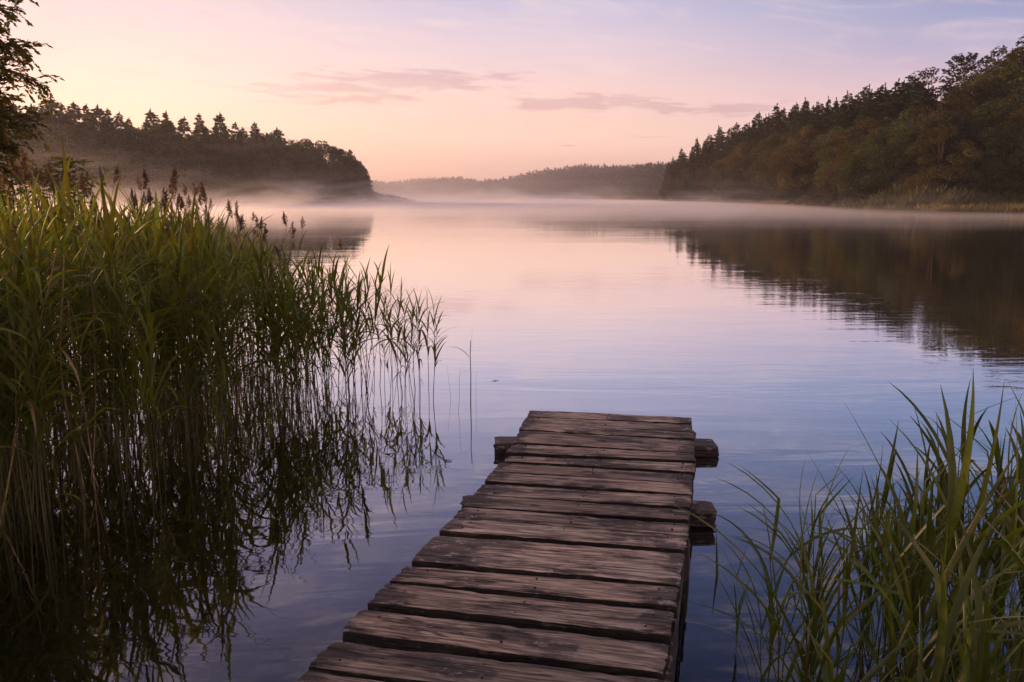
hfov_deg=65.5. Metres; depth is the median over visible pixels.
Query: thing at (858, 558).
marsh grass
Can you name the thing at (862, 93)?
conifer tree
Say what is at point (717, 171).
broadleaf tree
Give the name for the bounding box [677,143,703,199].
conifer tree
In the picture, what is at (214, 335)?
reed
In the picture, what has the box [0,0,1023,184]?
sky
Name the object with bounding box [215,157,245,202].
conifer tree
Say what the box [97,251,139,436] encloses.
reed
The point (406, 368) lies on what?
reed
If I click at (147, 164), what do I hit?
broadleaf tree
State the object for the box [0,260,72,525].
reed
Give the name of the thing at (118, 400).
reed
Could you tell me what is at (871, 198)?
bank bush
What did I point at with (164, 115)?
conifer tree
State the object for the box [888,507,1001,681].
marsh grass
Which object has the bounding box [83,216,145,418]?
reed
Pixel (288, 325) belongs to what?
reed
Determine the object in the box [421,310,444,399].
reed
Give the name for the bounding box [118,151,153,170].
broadleaf tree
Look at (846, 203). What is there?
bank bush
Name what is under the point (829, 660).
marsh grass
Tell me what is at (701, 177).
broadleaf tree
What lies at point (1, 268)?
reed
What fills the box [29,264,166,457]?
reed
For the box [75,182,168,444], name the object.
reed
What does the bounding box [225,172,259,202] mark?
broadleaf tree
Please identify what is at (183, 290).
reed
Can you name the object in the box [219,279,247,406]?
reed
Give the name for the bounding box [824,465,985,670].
marsh grass
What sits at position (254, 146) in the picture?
conifer tree
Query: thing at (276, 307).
reed
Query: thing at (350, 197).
broadleaf tree
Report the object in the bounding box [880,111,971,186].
broadleaf tree
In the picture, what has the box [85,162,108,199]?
conifer tree
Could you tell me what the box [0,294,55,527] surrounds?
reed
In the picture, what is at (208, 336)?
reed
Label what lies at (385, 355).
reed
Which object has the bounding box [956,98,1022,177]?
broadleaf tree
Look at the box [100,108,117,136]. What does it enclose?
conifer tree
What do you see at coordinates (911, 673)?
marsh grass
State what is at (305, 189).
conifer tree
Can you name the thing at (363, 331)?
reed
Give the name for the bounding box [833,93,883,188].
conifer tree
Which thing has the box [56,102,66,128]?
conifer tree
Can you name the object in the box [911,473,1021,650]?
marsh grass
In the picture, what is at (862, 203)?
bank bush
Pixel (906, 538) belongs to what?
marsh grass
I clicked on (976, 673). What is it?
marsh grass
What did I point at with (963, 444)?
marsh grass
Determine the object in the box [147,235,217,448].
reed
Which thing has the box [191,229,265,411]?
reed
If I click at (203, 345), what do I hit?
reed
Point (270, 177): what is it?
broadleaf tree
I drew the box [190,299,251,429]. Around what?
reed
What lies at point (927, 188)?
bank bush
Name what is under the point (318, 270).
reed
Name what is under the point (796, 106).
conifer tree
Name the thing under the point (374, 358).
reed
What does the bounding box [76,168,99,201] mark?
conifer tree
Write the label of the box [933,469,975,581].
marsh grass
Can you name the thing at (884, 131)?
broadleaf tree
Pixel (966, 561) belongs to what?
marsh grass
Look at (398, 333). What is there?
reed
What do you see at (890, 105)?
conifer tree
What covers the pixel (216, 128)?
conifer tree
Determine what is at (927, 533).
marsh grass
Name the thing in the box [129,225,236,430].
reed
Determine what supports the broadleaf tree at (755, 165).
on the ground at (887, 209)
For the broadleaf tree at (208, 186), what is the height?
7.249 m
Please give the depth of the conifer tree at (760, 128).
173.94 m
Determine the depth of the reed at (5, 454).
4.43 m
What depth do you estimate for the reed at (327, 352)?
7.04 m
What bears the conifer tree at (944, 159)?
on the ground at (887, 209)
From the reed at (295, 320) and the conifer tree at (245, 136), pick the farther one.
the conifer tree at (245, 136)
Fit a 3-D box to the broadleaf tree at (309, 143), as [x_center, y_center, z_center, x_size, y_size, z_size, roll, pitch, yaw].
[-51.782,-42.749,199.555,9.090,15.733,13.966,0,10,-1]
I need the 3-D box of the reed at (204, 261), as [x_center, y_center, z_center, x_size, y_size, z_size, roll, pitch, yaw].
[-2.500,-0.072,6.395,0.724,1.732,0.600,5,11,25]
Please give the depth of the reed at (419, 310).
7.63 m
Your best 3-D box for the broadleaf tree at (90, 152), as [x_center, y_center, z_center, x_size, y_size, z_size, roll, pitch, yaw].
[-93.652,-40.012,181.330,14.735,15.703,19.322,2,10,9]
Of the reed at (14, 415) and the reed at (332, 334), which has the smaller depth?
the reed at (14, 415)
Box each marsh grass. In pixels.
[670,468,937,681]
[692,595,810,681]
[710,466,878,681]
[714,498,849,681]
[716,531,752,574]
[718,545,757,656]
[727,444,923,681]
[727,544,808,681]
[754,531,884,681]
[759,497,813,669]
[770,551,914,681]
[778,469,844,618]
[789,606,937,681]
[796,509,1023,681]
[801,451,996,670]
[802,371,1023,681]
[809,455,891,663]
[817,472,862,681]
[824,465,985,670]
[831,505,914,662]
[832,541,932,681]
[833,448,907,608]
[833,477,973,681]
[842,399,986,658]
[847,448,963,665]
[850,476,903,663]
[854,421,898,600]
[858,468,920,574]
[862,492,921,678]
[863,460,966,558]
[876,492,908,643]
[879,454,967,647]
[879,480,943,665]
[880,431,936,547]
[881,404,991,618]
[885,479,1023,681]
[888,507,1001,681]
[889,379,999,568]
[889,384,1023,681]
[901,413,996,646]
[901,514,943,652]
[902,473,958,617]
[908,477,1023,665]
[910,521,1001,627]
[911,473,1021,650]
[921,395,1021,569]
[924,469,1012,631]
[928,526,1001,681]
[929,451,1023,630]
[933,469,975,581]
[942,413,1021,577]
[948,526,1023,647]
[949,567,991,681]
[955,419,1020,603]
[956,392,1022,605]
[956,495,1023,624]
[956,499,1023,681]
[956,508,1023,681]
[961,582,1023,681]
[966,433,1019,581]
[972,382,1023,681]
[973,469,1023,629]
[992,470,1021,573]
[1001,421,1023,520]
[1004,412,1023,625]
[1009,512,1022,681]
[1012,456,1023,626]
[1022,646,1023,681]
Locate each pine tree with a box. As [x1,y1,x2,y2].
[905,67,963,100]
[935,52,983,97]
[980,45,1017,65]
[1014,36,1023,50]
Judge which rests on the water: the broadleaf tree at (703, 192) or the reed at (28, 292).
the reed at (28, 292)
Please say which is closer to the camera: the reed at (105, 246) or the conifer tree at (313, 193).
the reed at (105, 246)
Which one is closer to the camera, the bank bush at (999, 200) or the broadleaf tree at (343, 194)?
the bank bush at (999, 200)
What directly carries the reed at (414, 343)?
in the water
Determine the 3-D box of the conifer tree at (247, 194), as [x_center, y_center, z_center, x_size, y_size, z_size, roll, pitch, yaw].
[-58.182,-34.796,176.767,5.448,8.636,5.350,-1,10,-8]
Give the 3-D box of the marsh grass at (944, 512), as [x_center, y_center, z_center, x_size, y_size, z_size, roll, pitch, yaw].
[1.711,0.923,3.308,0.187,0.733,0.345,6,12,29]
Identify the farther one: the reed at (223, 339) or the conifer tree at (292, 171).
the conifer tree at (292, 171)
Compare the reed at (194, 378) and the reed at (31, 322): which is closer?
the reed at (31, 322)
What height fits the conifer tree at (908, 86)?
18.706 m
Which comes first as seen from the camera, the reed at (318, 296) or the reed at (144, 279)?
the reed at (144, 279)
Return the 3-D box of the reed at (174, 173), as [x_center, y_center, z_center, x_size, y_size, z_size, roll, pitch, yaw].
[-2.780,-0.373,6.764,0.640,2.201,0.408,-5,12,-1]
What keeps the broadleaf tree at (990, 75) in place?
on the ground at (887, 209)
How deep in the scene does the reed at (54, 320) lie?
5.51 m
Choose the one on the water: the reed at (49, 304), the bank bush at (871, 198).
the reed at (49, 304)
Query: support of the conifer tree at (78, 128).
on the ground at (887, 209)
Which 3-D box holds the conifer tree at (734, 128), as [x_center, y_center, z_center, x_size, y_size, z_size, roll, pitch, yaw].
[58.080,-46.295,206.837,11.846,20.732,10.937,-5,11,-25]
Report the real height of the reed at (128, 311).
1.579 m
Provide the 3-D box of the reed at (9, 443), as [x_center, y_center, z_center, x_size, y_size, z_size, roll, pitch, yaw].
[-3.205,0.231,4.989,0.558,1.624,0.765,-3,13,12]
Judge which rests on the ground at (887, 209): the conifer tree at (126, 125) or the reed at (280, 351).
the conifer tree at (126, 125)
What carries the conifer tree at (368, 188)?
on the ground at (887, 209)
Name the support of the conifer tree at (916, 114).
on the ground at (887, 209)
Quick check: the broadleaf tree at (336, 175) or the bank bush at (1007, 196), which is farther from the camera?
the broadleaf tree at (336, 175)
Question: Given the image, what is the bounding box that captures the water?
[0,200,1023,681]
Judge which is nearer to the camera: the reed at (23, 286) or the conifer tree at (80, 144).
the reed at (23, 286)
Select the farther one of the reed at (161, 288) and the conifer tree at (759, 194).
the conifer tree at (759, 194)
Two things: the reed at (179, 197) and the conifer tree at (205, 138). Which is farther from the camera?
the conifer tree at (205, 138)
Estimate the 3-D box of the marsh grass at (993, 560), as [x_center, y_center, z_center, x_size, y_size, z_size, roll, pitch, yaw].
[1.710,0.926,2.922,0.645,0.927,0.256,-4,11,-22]
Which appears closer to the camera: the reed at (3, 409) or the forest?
the reed at (3, 409)
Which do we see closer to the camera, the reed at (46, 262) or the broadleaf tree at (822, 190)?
the reed at (46, 262)
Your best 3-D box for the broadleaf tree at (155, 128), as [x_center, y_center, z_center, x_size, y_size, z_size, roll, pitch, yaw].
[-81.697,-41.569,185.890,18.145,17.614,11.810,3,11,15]
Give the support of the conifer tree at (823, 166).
on the ground at (887, 209)
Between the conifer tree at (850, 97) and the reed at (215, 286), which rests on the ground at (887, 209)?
the conifer tree at (850, 97)
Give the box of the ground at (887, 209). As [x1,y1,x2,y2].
[31,197,1023,212]
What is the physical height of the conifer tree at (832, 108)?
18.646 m
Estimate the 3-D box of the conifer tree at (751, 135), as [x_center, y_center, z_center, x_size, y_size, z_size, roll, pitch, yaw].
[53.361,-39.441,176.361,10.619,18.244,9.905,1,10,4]
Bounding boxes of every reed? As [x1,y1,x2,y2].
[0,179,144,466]
[0,197,131,508]
[0,198,119,522]
[0,205,65,483]
[0,210,102,489]
[0,218,33,458]
[0,218,49,463]
[0,228,74,452]
[0,240,61,509]
[0,244,47,478]
[0,245,47,482]
[0,248,73,523]
[0,252,116,515]
[0,259,76,479]
[0,259,76,524]
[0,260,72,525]
[0,270,64,513]
[0,278,100,516]
[0,284,94,515]
[0,290,37,508]
[0,292,84,485]
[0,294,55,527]
[0,305,53,489]
[0,314,21,496]
[0,336,47,517]
[0,338,19,525]
[0,406,15,473]
[1,182,79,454]
[1,183,71,449]
[1,199,81,444]
[1,305,68,494]
[1,382,45,484]
[2,187,40,458]
[2,214,93,487]
[2,220,68,506]
[2,229,103,459]
[2,250,69,469]
[2,265,74,484]
[3,315,60,494]
[4,209,95,452]
[5,293,58,478]
[6,153,99,428]
[6,228,102,472]
[6,275,23,477]
[7,270,147,482]
[7,274,68,496]
[10,208,60,419]
[17,149,102,493]
[26,288,122,497]
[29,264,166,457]
[30,164,183,481]
[39,317,98,486]
[40,220,136,467]
[41,175,204,461]
[45,215,75,418]
[45,298,99,490]
[46,223,177,463]
[46,244,147,467]
[55,236,185,461]
[57,251,153,457]
[59,249,84,489]
[60,204,174,431]
[68,249,199,457]
[70,246,106,478]
[72,193,175,439]
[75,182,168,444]
[76,195,109,402]
[77,262,161,478]
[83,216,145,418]
[91,264,195,475]
[93,215,153,416]
[94,223,187,478]
[95,191,239,439]
[95,244,193,442]
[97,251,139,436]
[97,257,144,443]
[100,190,184,430]
[104,190,189,422]
[105,253,156,441]
[109,337,143,456]
[110,315,134,430]
[116,290,144,444]
[117,213,231,432]
[118,168,165,421]
[118,261,200,467]
[119,274,191,424]
[122,257,187,420]
[124,315,155,405]
[128,194,193,380]
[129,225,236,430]
[130,237,205,429]
[133,164,200,406]
[134,210,256,449]
[136,202,253,425]
[138,187,262,436]
[141,265,206,423]
[144,199,228,442]
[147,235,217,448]
[153,304,182,436]
[154,267,229,417]
[156,197,271,440]
[157,227,243,414]
[158,203,207,419]
[159,190,289,428]
[161,193,221,361]
[162,259,248,449]
[163,238,237,409]
[166,293,230,437]
[172,227,273,431]
[179,221,189,355]
[186,265,265,444]
[188,210,247,415]
[189,181,210,408]
[189,210,217,419]
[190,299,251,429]
[191,209,209,414]
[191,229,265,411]
[191,279,249,416]
[191,354,208,415]
[194,311,213,424]
[195,213,236,428]
[197,284,247,418]
[198,187,223,393]
[204,282,257,412]
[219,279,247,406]
[220,216,259,405]
[224,266,263,378]
[225,243,317,417]
[230,212,268,380]
[231,246,281,406]
[235,223,267,400]
[235,267,280,411]
[237,214,255,383]
[238,232,302,419]
[240,298,275,399]
[241,288,259,401]
[246,254,321,418]
[246,268,302,405]
[248,289,278,392]
[249,257,298,400]
[249,304,307,400]
[250,280,312,417]
[252,235,296,399]
[255,256,296,401]
[257,216,285,396]
[258,255,343,414]
[260,250,319,401]
[262,272,284,401]
[263,211,296,390]
[273,216,309,363]
[273,272,317,402]
[276,246,299,378]
[277,304,319,419]
[279,221,296,390]
[279,246,346,398]
[281,284,320,400]
[283,267,325,389]
[283,291,328,410]
[285,264,328,397]
[287,306,328,407]
[294,258,327,397]
[297,289,334,396]
[299,259,333,384]
[305,258,386,414]
[305,275,371,402]
[306,291,339,391]
[308,255,354,395]
[308,258,373,401]
[309,329,338,400]
[313,288,349,379]
[315,250,380,393]
[315,292,330,384]
[317,310,339,400]
[319,272,366,367]
[326,291,365,395]
[332,271,370,394]
[334,284,362,402]
[347,272,377,407]
[354,246,403,392]
[355,256,376,382]
[356,324,368,374]
[364,261,395,379]
[367,295,399,389]
[368,313,380,405]
[375,290,411,393]
[379,337,391,387]
[382,287,412,378]
[384,299,414,406]
[391,277,408,381]
[391,323,414,391]
[393,332,409,365]
[394,291,423,392]
[397,290,422,389]
[405,301,415,368]
[406,324,423,359]
[407,289,428,371]
[407,304,433,383]
[418,288,439,386]
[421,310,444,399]
[425,289,453,369]
[455,329,472,402]
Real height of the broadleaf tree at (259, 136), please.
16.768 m
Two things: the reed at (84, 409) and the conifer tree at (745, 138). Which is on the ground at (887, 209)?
the conifer tree at (745, 138)
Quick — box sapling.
[0,156,100,336]
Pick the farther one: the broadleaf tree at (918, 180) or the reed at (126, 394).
the broadleaf tree at (918, 180)
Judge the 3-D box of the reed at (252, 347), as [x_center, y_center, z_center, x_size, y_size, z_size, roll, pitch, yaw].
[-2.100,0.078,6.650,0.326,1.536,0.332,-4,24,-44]
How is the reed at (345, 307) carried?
in the water
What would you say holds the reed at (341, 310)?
in the water
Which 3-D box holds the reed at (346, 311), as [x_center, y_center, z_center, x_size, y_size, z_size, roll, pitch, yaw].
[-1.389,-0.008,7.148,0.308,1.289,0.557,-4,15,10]
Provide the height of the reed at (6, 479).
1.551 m
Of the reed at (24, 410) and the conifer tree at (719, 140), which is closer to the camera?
the reed at (24, 410)
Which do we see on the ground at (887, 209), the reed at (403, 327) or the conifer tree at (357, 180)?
the conifer tree at (357, 180)
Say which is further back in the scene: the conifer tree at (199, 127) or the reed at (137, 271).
the conifer tree at (199, 127)
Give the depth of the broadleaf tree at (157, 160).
169.40 m
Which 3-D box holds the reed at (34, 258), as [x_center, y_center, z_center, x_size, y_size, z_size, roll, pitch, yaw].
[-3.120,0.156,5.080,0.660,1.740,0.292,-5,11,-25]
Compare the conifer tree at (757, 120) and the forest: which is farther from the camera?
the forest
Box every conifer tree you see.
[8,103,23,120]
[27,156,48,197]
[32,97,74,134]
[40,156,57,201]
[45,149,72,198]
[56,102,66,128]
[64,101,85,130]
[64,115,87,140]
[67,131,74,154]
[74,137,87,173]
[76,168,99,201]
[79,103,95,128]
[81,104,116,134]
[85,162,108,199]
[88,139,113,185]
[89,130,128,190]
[90,153,117,201]
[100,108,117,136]
[110,165,130,197]
[113,111,125,128]
[114,161,142,201]
[119,121,136,147]
[123,142,138,166]
[126,117,136,138]
[142,108,169,137]
[157,117,183,154]
[160,111,172,136]
[177,116,198,152]
[190,113,204,141]
[195,126,216,163]
[204,168,221,201]
[209,112,230,144]
[211,161,232,199]
[214,130,236,162]
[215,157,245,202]
[227,121,245,155]
[231,130,250,164]
[237,127,251,159]
[239,165,261,202]
[242,141,269,199]
[246,122,266,155]
[269,127,287,148]
[269,161,281,201]
[279,170,296,202]
[284,155,301,198]
[289,177,300,201]
[296,162,312,194]
[296,176,312,202]
[306,160,319,195]
[307,181,318,201]
[313,175,325,201]
[316,150,329,174]
[321,175,340,202]
[331,155,350,201]
[341,149,369,201]
[346,156,371,200]
[355,160,375,200]
[363,168,375,201]
[659,162,669,199]
[659,164,671,199]
[664,159,674,196]
[665,159,681,198]
[668,151,688,200]
[671,148,685,199]
[676,151,695,199]
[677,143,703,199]
[684,137,697,196]
[686,139,710,199]
[695,135,714,199]
[697,131,727,198]
[703,154,722,201]
[704,135,712,155]
[704,136,730,197]
[709,125,725,154]
[715,122,749,195]
[715,130,744,198]
[715,132,738,196]
[715,152,743,201]
[720,122,740,168]
[724,127,732,147]
[724,127,750,186]
[726,140,755,201]
[730,121,758,202]
[740,117,769,194]
[743,103,779,198]
[743,113,775,199]
[747,113,761,141]
[748,112,782,199]
[751,142,771,202]
[763,116,787,200]
[765,142,787,203]
[766,109,801,194]
[767,108,786,136]
[769,102,811,201]
[769,108,796,195]
[777,105,819,187]
[780,140,809,204]
[781,101,828,200]
[786,102,798,121]
[786,121,823,197]
[799,97,811,111]
[802,104,831,196]
[806,100,847,199]
[806,180,819,206]
[807,101,839,185]
[809,132,837,203]
[813,101,856,196]
[817,174,832,206]
[824,96,831,114]
[824,98,864,184]
[830,97,840,115]
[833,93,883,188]
[837,87,892,191]
[839,90,853,123]
[842,86,907,194]
[843,93,869,155]
[844,131,900,205]
[850,84,873,115]
[855,90,875,140]
[878,82,889,93]
[888,86,905,122]
[890,78,904,99]
[896,80,935,140]
[897,111,923,188]
[899,88,912,117]
[902,77,923,104]
[903,80,923,121]
[910,117,952,187]
[920,115,976,191]
[923,85,945,114]
[942,112,984,190]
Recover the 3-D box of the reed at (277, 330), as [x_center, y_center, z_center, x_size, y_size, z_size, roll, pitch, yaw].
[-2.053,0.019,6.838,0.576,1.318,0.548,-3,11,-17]
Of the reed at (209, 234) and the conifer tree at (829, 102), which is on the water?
the reed at (209, 234)
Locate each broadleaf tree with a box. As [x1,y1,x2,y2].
[3,133,55,169]
[4,125,81,183]
[8,174,40,199]
[11,108,77,169]
[14,158,54,197]
[22,130,77,187]
[47,155,99,197]
[53,163,106,196]
[71,139,114,176]
[77,129,123,155]
[81,127,143,161]
[88,159,128,199]
[110,127,168,162]
[114,171,147,200]
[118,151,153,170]
[123,160,161,197]
[125,157,197,201]
[135,156,160,199]
[140,171,167,201]
[147,124,190,147]
[150,158,215,202]
[156,156,221,202]
[188,173,216,200]
[189,155,217,180]
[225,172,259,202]
[245,133,294,171]
[253,133,298,173]
[255,174,272,202]
[259,172,282,202]
[261,171,297,201]
[281,139,309,169]
[297,140,338,170]
[300,138,324,157]
[300,146,369,195]
[334,185,347,202]
[342,182,356,201]
[354,189,364,201]
[661,174,674,200]
[675,167,693,198]
[695,166,710,193]
[702,175,714,199]
[708,159,725,199]
[718,176,728,200]
[722,142,747,189]
[738,149,763,203]
[748,132,792,200]
[760,129,807,199]
[766,124,827,188]
[809,167,833,203]
[814,125,859,186]
[815,156,845,204]
[830,116,893,183]
[833,135,866,192]
[852,125,910,191]
[853,120,938,191]
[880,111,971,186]
[889,99,953,158]
[900,123,982,193]
[905,91,1018,148]
[944,54,1023,115]
[945,69,1023,124]
[945,77,1003,125]
[955,63,1023,116]
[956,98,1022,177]
[992,55,1023,99]
[1002,47,1023,67]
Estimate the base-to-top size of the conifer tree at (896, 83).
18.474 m
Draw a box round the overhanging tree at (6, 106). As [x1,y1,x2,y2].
[0,0,64,207]
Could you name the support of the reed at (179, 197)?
in the water
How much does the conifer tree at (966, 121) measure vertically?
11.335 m
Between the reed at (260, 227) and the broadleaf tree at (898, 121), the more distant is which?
the broadleaf tree at (898, 121)
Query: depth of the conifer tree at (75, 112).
181.51 m
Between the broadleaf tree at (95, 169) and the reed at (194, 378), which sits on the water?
the reed at (194, 378)
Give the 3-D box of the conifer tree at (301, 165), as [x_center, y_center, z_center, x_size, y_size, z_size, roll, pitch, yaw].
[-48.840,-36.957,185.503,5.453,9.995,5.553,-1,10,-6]
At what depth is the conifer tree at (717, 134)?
221.61 m
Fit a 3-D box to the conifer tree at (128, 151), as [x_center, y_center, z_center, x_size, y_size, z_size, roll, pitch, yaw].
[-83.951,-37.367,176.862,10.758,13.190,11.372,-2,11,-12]
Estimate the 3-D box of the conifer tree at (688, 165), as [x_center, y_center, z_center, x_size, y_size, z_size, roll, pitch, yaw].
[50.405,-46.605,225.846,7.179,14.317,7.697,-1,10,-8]
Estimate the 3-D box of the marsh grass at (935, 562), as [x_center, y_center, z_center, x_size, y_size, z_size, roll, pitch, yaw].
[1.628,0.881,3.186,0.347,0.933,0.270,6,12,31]
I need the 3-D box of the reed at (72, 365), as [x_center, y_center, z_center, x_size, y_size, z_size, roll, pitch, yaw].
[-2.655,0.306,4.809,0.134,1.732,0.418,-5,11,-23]
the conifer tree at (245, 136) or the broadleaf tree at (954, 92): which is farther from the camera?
the conifer tree at (245, 136)
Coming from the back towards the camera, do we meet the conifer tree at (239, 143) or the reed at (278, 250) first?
the conifer tree at (239, 143)
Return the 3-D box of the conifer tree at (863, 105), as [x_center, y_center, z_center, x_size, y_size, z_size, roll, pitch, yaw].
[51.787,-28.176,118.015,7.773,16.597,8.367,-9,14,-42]
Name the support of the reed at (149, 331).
on the water
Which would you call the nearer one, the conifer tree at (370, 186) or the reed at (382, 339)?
the reed at (382, 339)
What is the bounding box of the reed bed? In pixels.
[0,155,398,502]
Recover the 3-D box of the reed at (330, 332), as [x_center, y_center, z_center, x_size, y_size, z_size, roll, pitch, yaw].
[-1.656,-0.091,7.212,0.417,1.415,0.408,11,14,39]
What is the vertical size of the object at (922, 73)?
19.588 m
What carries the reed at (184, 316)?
on the water
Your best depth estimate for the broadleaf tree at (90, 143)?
171.48 m
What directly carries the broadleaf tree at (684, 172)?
on the ground at (887, 209)
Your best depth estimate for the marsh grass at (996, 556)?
3.22 m
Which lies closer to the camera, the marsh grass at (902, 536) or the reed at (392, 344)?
the marsh grass at (902, 536)
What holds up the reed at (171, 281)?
on the water
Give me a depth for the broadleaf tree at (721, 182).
190.79 m
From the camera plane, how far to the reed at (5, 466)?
4.82 m
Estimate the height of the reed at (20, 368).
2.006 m
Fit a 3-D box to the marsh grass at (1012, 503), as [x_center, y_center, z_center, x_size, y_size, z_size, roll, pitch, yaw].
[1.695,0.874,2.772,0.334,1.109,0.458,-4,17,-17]
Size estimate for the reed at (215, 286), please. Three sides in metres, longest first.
2.022 x 0.938 x 0.873 m
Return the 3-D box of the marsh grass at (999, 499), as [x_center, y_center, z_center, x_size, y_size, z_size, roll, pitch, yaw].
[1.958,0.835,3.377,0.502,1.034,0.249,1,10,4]
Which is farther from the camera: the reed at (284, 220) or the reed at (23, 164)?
the reed at (284, 220)
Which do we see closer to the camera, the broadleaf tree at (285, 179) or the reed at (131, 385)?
the reed at (131, 385)
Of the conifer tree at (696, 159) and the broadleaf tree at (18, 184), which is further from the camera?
the conifer tree at (696, 159)
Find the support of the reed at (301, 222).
in the water
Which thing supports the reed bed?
in the water
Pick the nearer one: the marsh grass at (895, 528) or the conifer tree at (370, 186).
the marsh grass at (895, 528)
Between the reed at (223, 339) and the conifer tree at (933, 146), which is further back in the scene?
the conifer tree at (933, 146)
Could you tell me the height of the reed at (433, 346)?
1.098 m
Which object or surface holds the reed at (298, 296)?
on the water
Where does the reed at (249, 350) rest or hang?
on the water
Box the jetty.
[296,410,718,681]
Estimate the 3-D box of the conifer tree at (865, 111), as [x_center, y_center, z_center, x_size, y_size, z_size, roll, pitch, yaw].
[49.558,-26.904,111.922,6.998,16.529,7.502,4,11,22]
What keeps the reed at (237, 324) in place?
on the water
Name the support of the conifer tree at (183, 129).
on the ground at (887, 209)
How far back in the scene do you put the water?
6.69 m
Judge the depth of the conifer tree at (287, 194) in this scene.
181.03 m
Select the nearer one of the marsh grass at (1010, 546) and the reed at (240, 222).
the marsh grass at (1010, 546)
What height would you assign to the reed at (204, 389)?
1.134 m
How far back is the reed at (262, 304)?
6.30 m
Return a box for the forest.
[371,160,675,199]
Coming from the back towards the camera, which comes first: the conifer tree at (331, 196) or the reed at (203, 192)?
the conifer tree at (331, 196)
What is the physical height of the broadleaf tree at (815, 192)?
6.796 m
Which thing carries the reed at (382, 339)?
in the water
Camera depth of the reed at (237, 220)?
7.66 m
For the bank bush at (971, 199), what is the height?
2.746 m
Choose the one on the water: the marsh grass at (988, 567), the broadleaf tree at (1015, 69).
the marsh grass at (988, 567)
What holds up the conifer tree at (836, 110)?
on the ground at (887, 209)
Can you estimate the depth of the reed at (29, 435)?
4.73 m
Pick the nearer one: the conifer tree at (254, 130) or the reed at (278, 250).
the reed at (278, 250)
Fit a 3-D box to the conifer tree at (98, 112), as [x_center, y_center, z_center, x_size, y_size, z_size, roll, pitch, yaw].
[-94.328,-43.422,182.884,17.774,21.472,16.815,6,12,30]
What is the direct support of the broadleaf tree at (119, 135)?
on the ground at (887, 209)
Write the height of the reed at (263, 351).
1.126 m
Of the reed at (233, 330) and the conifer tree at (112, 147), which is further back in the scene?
the conifer tree at (112, 147)
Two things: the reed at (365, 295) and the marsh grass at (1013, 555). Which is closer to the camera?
the marsh grass at (1013, 555)
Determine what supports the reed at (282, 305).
on the water
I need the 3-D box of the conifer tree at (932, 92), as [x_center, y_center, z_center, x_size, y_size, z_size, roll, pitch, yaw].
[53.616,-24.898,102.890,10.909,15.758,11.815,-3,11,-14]
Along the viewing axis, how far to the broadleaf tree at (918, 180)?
91.59 m
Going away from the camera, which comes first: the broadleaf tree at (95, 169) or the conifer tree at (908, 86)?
the conifer tree at (908, 86)
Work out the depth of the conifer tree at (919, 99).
100.73 m
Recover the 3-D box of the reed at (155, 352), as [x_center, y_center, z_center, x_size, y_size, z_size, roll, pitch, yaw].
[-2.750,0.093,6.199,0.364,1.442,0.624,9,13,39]
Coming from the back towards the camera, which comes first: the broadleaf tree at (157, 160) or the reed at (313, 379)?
the broadleaf tree at (157, 160)
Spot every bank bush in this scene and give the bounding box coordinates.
[794,194,811,205]
[805,198,818,205]
[837,194,852,207]
[842,188,877,208]
[852,187,880,207]
[865,181,906,206]
[867,188,897,207]
[885,180,917,206]
[894,186,934,207]
[896,182,951,204]
[920,183,963,203]
[930,191,970,206]
[936,187,982,205]
[961,188,995,205]
[981,191,1008,205]
[995,190,1022,203]
[1011,193,1023,204]
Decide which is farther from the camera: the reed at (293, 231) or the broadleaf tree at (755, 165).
the broadleaf tree at (755, 165)
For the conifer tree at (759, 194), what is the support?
on the ground at (887, 209)
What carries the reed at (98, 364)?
on the water
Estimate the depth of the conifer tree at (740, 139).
190.32 m
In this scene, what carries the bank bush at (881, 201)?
on the ground at (887, 209)
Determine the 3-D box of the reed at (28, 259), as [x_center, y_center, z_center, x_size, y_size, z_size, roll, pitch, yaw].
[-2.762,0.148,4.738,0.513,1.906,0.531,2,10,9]
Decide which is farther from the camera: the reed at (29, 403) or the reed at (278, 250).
the reed at (278, 250)
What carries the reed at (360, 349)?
in the water
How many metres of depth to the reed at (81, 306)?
4.96 m
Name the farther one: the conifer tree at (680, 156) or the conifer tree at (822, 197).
the conifer tree at (680, 156)
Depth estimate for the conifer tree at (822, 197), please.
118.86 m
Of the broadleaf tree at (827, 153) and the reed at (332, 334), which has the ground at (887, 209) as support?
the broadleaf tree at (827, 153)

